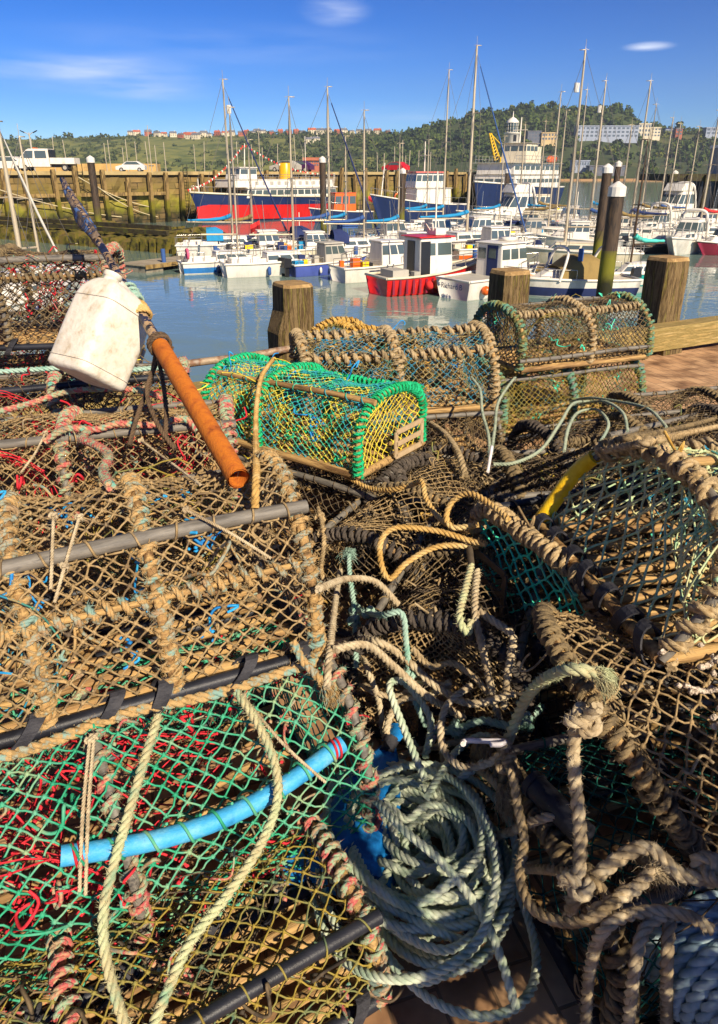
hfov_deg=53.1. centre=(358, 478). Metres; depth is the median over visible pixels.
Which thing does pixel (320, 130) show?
hillside house
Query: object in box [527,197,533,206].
window
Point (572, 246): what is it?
sailing boat
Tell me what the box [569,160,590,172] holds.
hotel building
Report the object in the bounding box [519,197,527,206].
window
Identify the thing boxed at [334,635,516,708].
loose rope
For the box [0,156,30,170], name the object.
parked car
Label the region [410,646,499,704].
loose rope
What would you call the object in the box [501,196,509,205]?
window
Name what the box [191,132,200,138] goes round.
hillside house
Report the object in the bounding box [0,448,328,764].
lobster pot
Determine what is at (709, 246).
motor boat
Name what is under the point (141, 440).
loose rope
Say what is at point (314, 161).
hotel building
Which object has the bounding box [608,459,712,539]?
lobster pot
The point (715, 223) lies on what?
sailing boat
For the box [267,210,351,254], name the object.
motor boat
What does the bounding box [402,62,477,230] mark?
sailing boat
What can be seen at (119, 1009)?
loose rope
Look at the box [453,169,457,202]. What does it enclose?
fender pile
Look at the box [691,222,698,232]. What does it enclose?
window
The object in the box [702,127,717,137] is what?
hotel building
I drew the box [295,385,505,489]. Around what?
lobster pot
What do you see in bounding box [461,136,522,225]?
sailing boat
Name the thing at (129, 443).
loose rope
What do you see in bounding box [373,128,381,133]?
hillside house
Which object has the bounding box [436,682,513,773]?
loose rope
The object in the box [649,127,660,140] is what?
hotel building
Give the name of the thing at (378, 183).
fender pile
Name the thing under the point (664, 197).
window
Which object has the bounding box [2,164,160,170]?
harbour wall
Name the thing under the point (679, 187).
motor cruiser
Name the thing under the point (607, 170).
mooring pile
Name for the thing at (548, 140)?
hotel building
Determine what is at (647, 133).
hotel building
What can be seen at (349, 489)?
lobster pot
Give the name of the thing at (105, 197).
fender pile
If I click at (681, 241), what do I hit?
motor cruiser
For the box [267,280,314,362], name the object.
mooring post
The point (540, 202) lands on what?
sailing boat
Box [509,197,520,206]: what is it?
window
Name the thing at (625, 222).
motor boat
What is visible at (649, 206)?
sailing boat
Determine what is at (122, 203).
mooring line
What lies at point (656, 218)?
window
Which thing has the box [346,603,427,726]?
loose rope
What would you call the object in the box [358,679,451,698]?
loose rope
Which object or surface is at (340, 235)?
sailing boat
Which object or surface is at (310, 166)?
parked car
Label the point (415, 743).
loose rope
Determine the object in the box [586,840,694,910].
loose rope
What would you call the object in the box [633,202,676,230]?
motor cruiser
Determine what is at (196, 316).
harbour water
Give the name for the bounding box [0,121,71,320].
sailing boat
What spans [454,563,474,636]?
loose rope
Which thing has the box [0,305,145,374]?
lobster pot
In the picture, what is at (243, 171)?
window
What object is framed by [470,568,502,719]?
loose rope
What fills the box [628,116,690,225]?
sailing boat
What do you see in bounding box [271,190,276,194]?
window
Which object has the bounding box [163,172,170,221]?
fender pile
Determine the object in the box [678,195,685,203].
window
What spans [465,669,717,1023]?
lobster pot
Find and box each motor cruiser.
[455,182,554,220]
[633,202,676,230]
[640,181,698,219]
[666,208,708,254]
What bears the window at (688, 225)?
in the motor cruiser at (681, 241)
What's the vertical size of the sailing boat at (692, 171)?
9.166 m
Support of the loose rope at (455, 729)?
attached to the lobster pot at (436, 621)
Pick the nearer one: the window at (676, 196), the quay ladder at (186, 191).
the window at (676, 196)
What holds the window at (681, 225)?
in the motor cruiser at (681, 241)
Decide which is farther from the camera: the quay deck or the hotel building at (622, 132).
the hotel building at (622, 132)
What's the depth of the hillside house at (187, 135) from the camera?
937.16 m
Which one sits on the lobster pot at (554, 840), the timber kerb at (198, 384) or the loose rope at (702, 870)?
the loose rope at (702, 870)
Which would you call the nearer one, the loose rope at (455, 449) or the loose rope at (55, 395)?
the loose rope at (55, 395)
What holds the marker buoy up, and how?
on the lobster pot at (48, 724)
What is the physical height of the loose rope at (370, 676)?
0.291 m
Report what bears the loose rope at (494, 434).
hanging from the lobster pot at (516, 482)
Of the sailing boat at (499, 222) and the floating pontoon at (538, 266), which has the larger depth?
the sailing boat at (499, 222)
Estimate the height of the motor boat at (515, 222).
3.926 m
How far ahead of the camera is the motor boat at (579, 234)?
48.97 m
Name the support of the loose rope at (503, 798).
hanging from the lobster pot at (554, 840)
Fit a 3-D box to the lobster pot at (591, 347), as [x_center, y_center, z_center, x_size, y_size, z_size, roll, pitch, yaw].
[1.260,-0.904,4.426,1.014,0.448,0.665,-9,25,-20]
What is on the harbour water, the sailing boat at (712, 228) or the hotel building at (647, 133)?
the sailing boat at (712, 228)
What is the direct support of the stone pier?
on the seabed
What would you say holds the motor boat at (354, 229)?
on the harbour water
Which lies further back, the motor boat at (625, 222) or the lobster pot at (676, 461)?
the motor boat at (625, 222)
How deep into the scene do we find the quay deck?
1.79 m
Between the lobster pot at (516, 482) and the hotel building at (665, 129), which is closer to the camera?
the lobster pot at (516, 482)
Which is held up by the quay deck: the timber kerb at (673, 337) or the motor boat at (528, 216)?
the timber kerb at (673, 337)
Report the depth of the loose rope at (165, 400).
2.07 m
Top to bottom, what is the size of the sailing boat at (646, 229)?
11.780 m
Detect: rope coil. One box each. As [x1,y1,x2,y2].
[311,677,541,1022]
[641,890,717,1023]
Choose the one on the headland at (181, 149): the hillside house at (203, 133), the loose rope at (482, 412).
the hillside house at (203, 133)
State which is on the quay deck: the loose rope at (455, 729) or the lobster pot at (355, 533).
the lobster pot at (355, 533)
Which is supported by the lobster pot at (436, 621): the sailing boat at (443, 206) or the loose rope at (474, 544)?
the loose rope at (474, 544)
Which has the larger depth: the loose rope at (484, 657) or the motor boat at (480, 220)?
the motor boat at (480, 220)
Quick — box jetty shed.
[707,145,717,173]
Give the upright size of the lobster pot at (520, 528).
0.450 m
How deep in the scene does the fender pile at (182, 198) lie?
79.72 m
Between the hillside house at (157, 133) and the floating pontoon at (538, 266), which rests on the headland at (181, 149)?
the hillside house at (157, 133)
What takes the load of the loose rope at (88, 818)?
hanging from the lobster pot at (186, 827)
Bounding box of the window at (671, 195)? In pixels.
[666,194,674,202]
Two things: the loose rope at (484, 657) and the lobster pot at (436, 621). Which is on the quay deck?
the lobster pot at (436, 621)
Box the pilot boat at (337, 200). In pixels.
[308,192,373,222]
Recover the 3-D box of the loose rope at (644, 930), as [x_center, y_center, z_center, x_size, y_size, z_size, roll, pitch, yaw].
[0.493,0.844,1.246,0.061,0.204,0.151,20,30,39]
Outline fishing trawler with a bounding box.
[369,141,466,220]
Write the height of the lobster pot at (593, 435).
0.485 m
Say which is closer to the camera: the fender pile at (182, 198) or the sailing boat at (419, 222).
the sailing boat at (419, 222)
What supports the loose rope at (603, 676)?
hanging from the lobster pot at (630, 741)
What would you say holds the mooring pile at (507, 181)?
in the harbour water
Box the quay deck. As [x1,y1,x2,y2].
[0,343,717,1023]
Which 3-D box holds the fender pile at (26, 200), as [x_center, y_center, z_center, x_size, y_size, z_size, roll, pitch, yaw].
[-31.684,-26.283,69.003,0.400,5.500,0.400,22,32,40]
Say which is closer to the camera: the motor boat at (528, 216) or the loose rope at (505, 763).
the loose rope at (505, 763)
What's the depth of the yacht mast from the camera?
121.54 m
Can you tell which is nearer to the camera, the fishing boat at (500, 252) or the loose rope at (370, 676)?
the loose rope at (370, 676)
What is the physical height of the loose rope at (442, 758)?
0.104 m
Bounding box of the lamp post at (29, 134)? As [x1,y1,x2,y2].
[20,130,36,170]
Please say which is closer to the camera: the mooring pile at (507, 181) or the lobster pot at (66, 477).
the lobster pot at (66, 477)
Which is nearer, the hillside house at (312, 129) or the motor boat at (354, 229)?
the motor boat at (354, 229)
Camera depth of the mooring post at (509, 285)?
5.68 m
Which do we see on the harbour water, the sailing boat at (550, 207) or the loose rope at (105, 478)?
the sailing boat at (550, 207)
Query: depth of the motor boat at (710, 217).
62.13 m
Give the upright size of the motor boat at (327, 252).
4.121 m
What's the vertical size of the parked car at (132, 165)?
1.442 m
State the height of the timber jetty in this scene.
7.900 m
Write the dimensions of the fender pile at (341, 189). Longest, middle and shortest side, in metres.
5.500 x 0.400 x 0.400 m
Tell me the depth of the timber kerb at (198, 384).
4.55 m
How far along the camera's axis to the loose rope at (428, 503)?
2.42 m
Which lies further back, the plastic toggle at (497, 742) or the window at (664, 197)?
the window at (664, 197)
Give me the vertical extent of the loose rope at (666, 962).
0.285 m
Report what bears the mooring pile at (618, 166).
in the harbour water
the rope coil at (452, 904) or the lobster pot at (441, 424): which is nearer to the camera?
the rope coil at (452, 904)
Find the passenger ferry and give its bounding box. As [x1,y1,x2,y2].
[187,143,336,221]
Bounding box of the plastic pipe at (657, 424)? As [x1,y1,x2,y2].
[605,412,707,438]
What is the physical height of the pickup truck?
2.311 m
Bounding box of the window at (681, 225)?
[676,222,685,231]
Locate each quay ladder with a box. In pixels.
[76,163,88,213]
[182,164,191,220]
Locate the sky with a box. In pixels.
[0,0,717,138]
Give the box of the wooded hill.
[315,100,717,178]
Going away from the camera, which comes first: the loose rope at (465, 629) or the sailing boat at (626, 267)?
the loose rope at (465, 629)
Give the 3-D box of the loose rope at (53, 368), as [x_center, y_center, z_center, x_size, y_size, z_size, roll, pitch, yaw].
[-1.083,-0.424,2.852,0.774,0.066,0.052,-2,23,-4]
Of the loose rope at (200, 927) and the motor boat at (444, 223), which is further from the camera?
the motor boat at (444, 223)
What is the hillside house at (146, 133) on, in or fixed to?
on the headland at (181, 149)
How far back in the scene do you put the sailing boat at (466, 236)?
45.98 m
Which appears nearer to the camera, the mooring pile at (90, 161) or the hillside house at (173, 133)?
the mooring pile at (90, 161)
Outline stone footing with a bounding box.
[0,215,224,253]
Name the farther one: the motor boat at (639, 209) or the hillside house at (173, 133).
the hillside house at (173, 133)
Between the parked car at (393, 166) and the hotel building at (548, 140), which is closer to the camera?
the parked car at (393, 166)
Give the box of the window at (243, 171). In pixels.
[241,169,247,173]
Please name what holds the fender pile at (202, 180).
in the harbour water
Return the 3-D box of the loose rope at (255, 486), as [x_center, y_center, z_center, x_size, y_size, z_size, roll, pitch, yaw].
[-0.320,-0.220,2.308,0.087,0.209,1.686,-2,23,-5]
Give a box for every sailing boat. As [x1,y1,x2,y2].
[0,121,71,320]
[0,125,89,291]
[175,75,291,255]
[176,96,273,274]
[201,131,286,242]
[218,90,327,277]
[250,86,383,243]
[302,109,401,253]
[307,135,379,235]
[355,143,426,238]
[397,139,457,226]
[398,36,532,244]
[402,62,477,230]
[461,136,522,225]
[498,124,564,220]
[509,110,595,227]
[513,39,644,266]
[513,87,593,234]
[524,115,574,220]
[538,87,604,223]
[549,77,640,232]
[557,121,627,222]
[589,120,671,246]
[614,129,668,285]
[621,75,679,236]
[628,104,681,222]
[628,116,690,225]
[633,118,696,227]
[656,117,717,236]
[663,121,715,225]
[692,158,717,225]
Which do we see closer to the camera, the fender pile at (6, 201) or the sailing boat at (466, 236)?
the sailing boat at (466, 236)
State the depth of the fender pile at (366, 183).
98.32 m
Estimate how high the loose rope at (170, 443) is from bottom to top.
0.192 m
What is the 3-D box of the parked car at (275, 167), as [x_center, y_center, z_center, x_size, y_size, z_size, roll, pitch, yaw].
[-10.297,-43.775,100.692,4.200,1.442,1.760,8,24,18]
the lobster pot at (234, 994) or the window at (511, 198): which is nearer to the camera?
the lobster pot at (234, 994)
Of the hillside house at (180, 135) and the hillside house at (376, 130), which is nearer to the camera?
the hillside house at (180, 135)
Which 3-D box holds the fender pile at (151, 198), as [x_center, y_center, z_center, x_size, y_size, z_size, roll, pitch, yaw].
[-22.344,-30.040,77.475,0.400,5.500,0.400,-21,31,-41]
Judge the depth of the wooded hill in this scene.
778.05 m
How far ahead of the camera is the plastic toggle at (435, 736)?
1.90 m
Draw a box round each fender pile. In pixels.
[0,169,10,215]
[21,174,30,217]
[50,169,63,218]
[71,166,81,202]
[99,170,111,220]
[125,177,133,223]
[147,172,155,222]
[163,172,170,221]
[178,172,186,220]
[199,174,205,191]
[213,170,218,192]
[264,170,268,178]
[339,168,343,191]
[353,174,357,209]
[365,168,367,207]
[376,177,379,194]
[385,171,388,196]
[395,171,398,197]
[445,171,448,187]
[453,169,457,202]
[462,174,467,202]
[472,174,475,206]
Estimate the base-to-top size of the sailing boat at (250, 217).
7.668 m
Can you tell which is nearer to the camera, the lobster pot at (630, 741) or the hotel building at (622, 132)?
the lobster pot at (630, 741)
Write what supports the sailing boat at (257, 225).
on the harbour water
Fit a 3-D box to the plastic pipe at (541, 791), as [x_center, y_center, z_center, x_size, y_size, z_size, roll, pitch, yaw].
[0.392,0.650,1.419,0.058,0.058,0.151,-12,26,-26]
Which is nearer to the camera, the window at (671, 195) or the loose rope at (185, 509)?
the loose rope at (185, 509)
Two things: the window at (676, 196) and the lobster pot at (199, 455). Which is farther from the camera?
the window at (676, 196)
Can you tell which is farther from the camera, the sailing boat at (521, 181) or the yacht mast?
the yacht mast
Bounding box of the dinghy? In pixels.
[627,244,667,253]
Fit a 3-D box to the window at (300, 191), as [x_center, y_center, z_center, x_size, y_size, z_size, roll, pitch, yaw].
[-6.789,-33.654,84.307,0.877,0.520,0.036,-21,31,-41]
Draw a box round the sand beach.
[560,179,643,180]
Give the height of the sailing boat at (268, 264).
9.160 m
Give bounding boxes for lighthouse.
[504,111,541,162]
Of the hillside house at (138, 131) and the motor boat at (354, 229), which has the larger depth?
the hillside house at (138, 131)
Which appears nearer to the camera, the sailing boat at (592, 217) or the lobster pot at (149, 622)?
the lobster pot at (149, 622)
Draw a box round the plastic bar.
[465,534,474,584]
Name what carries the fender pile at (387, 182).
in the harbour water
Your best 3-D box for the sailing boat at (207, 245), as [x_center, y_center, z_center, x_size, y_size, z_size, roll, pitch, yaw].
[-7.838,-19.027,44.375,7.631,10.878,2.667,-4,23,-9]
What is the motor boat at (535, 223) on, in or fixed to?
on the harbour water
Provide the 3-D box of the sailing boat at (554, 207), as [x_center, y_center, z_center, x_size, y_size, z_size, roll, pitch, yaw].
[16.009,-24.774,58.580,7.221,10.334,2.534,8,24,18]
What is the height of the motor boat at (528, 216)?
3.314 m
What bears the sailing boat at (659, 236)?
on the harbour water
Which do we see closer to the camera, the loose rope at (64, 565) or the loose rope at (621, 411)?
the loose rope at (64, 565)
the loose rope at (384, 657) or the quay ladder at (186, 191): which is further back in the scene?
the quay ladder at (186, 191)
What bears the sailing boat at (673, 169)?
on the harbour water
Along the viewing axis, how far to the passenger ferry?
80.90 m
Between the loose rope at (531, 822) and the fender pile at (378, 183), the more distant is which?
the fender pile at (378, 183)
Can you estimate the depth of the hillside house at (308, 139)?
832.42 m
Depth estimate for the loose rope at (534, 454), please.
2.94 m
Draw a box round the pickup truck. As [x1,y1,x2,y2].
[19,147,79,170]
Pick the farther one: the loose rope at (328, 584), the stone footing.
the stone footing
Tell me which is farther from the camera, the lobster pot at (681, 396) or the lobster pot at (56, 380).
the lobster pot at (681, 396)
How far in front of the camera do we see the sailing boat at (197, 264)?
38.16 m
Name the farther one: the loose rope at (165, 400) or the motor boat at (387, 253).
the motor boat at (387, 253)
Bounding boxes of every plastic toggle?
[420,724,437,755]
[460,738,507,747]
[486,445,492,473]
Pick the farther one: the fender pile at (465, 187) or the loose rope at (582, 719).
the fender pile at (465, 187)
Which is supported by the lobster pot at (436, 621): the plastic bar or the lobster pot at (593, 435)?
the plastic bar
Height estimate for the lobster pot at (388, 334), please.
0.490 m
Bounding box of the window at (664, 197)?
[661,194,667,201]
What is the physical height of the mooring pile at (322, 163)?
11.097 m
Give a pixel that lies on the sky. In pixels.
(82, 68)
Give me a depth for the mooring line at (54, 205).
70.04 m
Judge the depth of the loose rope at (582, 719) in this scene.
1.29 m
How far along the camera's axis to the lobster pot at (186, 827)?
1.47 m
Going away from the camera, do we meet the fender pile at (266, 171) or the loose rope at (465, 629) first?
the loose rope at (465, 629)
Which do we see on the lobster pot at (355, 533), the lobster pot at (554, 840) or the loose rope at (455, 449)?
the loose rope at (455, 449)
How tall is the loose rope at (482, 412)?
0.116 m
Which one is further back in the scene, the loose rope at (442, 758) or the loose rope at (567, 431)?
the loose rope at (567, 431)
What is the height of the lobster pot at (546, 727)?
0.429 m
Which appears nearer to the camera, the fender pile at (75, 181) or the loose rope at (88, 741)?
the loose rope at (88, 741)
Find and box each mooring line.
[0,190,120,216]
[78,177,149,206]
[88,179,157,216]
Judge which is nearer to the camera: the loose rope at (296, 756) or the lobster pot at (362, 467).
the loose rope at (296, 756)
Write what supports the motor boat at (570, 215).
on the harbour water
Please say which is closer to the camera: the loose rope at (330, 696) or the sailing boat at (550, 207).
the loose rope at (330, 696)
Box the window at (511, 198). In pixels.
[505,197,513,206]
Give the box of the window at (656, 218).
[653,216,659,222]
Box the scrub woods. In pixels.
[0,129,481,171]
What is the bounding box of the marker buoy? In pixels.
[48,177,248,487]
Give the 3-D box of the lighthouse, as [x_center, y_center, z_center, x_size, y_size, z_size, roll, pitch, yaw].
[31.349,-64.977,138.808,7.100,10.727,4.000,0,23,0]
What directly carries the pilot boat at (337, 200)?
on the harbour water
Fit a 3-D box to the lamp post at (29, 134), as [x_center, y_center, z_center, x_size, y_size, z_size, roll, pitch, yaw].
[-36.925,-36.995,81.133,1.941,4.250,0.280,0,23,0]
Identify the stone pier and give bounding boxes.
[0,171,529,222]
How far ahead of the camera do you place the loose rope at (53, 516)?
1.36 m
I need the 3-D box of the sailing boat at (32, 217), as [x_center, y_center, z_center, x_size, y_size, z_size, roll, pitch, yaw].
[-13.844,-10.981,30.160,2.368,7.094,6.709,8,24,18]
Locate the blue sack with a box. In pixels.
[278,723,402,896]
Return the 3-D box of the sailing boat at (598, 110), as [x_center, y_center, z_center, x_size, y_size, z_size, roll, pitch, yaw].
[17.794,-23.214,53.012,6.811,11.780,2.402,13,26,27]
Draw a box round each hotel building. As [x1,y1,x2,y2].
[302,157,319,171]
[525,131,541,145]
[540,132,556,145]
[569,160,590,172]
[573,125,639,142]
[585,165,627,175]
[636,123,651,140]
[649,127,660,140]
[662,128,673,137]
[673,128,683,138]
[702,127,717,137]
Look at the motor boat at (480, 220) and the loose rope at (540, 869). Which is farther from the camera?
the motor boat at (480, 220)
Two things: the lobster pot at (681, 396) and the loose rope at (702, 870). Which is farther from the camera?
the lobster pot at (681, 396)
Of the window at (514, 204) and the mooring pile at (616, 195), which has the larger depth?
the window at (514, 204)
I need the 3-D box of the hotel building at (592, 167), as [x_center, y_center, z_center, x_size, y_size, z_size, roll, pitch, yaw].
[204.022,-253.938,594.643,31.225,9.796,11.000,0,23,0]
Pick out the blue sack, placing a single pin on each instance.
(372, 848)
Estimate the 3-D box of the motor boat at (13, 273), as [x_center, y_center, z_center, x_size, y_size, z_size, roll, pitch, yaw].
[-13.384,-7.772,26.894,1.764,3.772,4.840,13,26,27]
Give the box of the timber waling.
[0,192,165,198]
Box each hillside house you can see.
[133,129,140,135]
[144,129,151,135]
[153,130,160,136]
[169,130,176,136]
[177,132,183,137]
[185,133,191,138]
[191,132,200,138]
[200,130,207,136]
[214,129,220,135]
[305,137,313,143]
[307,128,315,133]
[316,128,323,134]
[339,127,347,132]
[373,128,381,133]
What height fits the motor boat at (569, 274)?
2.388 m
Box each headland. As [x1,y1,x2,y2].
[3,134,463,171]
[362,111,713,178]
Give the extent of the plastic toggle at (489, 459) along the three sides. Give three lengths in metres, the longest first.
0.113 x 0.038 x 0.013 m
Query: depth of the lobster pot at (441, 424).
4.12 m
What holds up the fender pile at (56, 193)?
in the harbour water
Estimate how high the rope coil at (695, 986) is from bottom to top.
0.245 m
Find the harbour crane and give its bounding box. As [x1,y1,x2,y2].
[489,133,500,162]
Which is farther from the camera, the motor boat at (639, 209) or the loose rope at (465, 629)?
the motor boat at (639, 209)
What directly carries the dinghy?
on the harbour water
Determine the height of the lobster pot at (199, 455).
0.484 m
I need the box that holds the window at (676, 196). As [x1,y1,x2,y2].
[672,194,680,203]
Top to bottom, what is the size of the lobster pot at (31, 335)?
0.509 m
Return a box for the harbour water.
[0,181,717,399]
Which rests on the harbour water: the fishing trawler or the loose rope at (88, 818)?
the fishing trawler
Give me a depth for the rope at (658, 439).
1.76 m
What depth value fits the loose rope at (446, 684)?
1.86 m
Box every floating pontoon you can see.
[124,249,184,272]
[211,246,368,260]
[452,250,552,270]
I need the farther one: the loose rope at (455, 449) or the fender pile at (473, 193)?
the fender pile at (473, 193)
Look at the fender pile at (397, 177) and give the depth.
102.31 m
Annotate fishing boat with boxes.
[364,171,476,296]
[435,211,539,300]
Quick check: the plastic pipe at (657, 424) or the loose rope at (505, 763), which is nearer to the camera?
the loose rope at (505, 763)
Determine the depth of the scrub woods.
789.37 m
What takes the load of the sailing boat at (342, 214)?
on the harbour water
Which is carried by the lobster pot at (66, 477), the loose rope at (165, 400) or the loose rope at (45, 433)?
the loose rope at (45, 433)
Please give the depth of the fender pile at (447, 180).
109.55 m
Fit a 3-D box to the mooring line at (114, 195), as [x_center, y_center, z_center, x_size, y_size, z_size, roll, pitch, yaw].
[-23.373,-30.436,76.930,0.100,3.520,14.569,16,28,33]
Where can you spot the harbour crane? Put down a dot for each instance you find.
(491, 136)
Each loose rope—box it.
[0,365,164,373]
[0,386,171,415]
[20,430,47,473]
[42,415,197,443]
[48,508,61,589]
[53,513,83,602]
[75,736,93,894]
[76,429,117,491]
[82,731,98,895]
[91,711,162,1023]
[125,357,155,446]
[138,437,201,485]
[144,689,286,1023]
[145,360,176,450]
[155,358,169,442]
[181,505,271,558]
[239,691,326,783]
[249,357,275,508]
[289,639,344,715]
[313,506,326,582]
[315,574,399,606]
[322,569,343,689]
[332,636,466,721]
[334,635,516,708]
[338,547,362,667]
[343,476,473,534]
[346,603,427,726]
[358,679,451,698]
[361,653,385,738]
[376,523,487,581]
[381,679,470,758]
[401,737,419,773]
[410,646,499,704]
[428,420,468,477]
[434,703,543,742]
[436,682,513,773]
[437,749,446,853]
[442,490,510,531]
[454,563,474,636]
[470,376,491,455]
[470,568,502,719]
[470,760,514,826]
[478,608,518,709]
[490,376,516,454]
[490,730,632,931]
[493,399,589,466]
[494,806,587,841]
[503,660,620,743]
[524,860,617,916]
[556,698,605,916]
[562,408,609,451]
[562,839,717,909]
[570,396,667,427]
[577,901,716,1023]
[579,400,628,431]
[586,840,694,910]
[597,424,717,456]
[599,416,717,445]
[620,904,679,1023]
[656,917,677,1023]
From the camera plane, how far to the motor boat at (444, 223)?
50.86 m
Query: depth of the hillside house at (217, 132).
970.90 m
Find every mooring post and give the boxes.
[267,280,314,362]
[486,267,529,342]
[637,255,689,325]
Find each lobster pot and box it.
[0,241,132,355]
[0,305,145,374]
[0,355,207,479]
[0,361,142,405]
[0,389,246,549]
[0,440,219,550]
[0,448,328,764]
[0,474,256,652]
[0,594,381,1023]
[0,810,408,1023]
[190,407,447,584]
[200,351,428,480]
[286,362,445,458]
[287,434,512,662]
[288,320,500,420]
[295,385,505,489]
[306,316,431,407]
[340,489,568,769]
[381,438,653,583]
[453,343,647,442]
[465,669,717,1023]
[466,465,717,692]
[470,291,654,373]
[487,568,717,800]
[504,403,717,531]
[519,598,717,866]
[534,430,717,676]
[599,383,717,441]
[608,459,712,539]
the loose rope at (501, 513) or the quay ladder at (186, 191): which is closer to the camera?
the loose rope at (501, 513)
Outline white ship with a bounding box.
[472,117,564,207]
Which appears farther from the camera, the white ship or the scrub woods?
the scrub woods
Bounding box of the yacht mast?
[147,125,153,170]
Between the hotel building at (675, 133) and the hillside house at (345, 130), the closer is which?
the hotel building at (675, 133)
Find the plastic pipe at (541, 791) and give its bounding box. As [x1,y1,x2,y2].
[521,770,595,842]
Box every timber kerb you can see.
[0,363,366,417]
[367,316,717,380]
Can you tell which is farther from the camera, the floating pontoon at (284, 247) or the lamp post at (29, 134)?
the lamp post at (29, 134)
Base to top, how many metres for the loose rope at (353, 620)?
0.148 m
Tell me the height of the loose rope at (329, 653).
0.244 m
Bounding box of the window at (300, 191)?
[298,189,303,193]
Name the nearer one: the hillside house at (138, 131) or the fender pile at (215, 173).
the fender pile at (215, 173)
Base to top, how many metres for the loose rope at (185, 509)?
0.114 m
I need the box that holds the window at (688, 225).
[684,222,691,230]
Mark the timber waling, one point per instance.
(100, 194)
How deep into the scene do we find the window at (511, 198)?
66.75 m
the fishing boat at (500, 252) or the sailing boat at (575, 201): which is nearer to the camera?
the fishing boat at (500, 252)
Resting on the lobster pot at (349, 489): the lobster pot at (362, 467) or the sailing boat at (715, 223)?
the lobster pot at (362, 467)
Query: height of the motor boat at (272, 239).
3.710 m
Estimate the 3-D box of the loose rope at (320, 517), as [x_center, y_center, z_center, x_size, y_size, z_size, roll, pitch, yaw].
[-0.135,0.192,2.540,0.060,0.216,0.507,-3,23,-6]
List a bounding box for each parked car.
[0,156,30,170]
[115,161,146,170]
[269,161,301,171]
[293,161,314,171]
[382,162,409,171]
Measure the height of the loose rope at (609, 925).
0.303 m
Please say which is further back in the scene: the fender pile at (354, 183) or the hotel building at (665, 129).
the hotel building at (665, 129)
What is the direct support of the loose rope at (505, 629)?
hanging from the lobster pot at (436, 621)
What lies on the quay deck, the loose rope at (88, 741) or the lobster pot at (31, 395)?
the lobster pot at (31, 395)
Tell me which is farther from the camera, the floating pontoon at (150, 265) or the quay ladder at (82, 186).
the quay ladder at (82, 186)
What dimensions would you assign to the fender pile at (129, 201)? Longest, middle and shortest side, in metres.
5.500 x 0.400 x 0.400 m
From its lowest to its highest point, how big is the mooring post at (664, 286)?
1.713 m
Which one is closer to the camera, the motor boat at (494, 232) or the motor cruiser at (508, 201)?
the motor boat at (494, 232)
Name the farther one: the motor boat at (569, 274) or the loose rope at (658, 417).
the motor boat at (569, 274)
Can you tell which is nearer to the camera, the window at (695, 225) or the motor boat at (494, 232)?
the motor boat at (494, 232)
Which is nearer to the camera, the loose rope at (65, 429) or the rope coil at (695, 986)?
the rope coil at (695, 986)
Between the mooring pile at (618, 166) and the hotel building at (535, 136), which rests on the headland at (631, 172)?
the hotel building at (535, 136)
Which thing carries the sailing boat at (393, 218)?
on the harbour water
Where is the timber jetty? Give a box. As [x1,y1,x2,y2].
[639,174,717,208]
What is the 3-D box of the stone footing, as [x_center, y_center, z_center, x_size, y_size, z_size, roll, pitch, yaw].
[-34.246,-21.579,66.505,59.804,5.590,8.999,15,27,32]
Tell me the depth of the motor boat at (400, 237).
41.79 m
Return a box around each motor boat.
[0,268,55,281]
[223,202,303,254]
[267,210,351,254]
[278,197,368,276]
[328,218,403,283]
[337,188,383,236]
[363,202,426,257]
[368,201,426,235]
[417,186,465,233]
[452,191,519,232]
[452,213,534,259]
[500,198,554,220]
[503,192,519,225]
[504,245,642,297]
[511,197,542,244]
[535,197,628,246]
[536,185,563,214]
[539,198,580,218]
[590,190,634,227]
[629,197,673,218]
[678,189,717,222]
[695,226,717,254]
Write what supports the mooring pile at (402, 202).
in the harbour water
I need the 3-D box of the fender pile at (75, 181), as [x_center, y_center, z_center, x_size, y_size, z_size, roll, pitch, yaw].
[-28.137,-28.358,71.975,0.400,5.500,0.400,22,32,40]
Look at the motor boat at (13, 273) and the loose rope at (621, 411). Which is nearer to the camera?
the loose rope at (621, 411)
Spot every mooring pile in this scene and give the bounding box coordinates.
[86,155,102,226]
[319,156,326,232]
[399,168,405,222]
[503,169,510,195]
[592,164,613,258]
[595,181,626,303]
[613,161,621,183]
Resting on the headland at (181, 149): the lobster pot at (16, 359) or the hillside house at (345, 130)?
the hillside house at (345, 130)

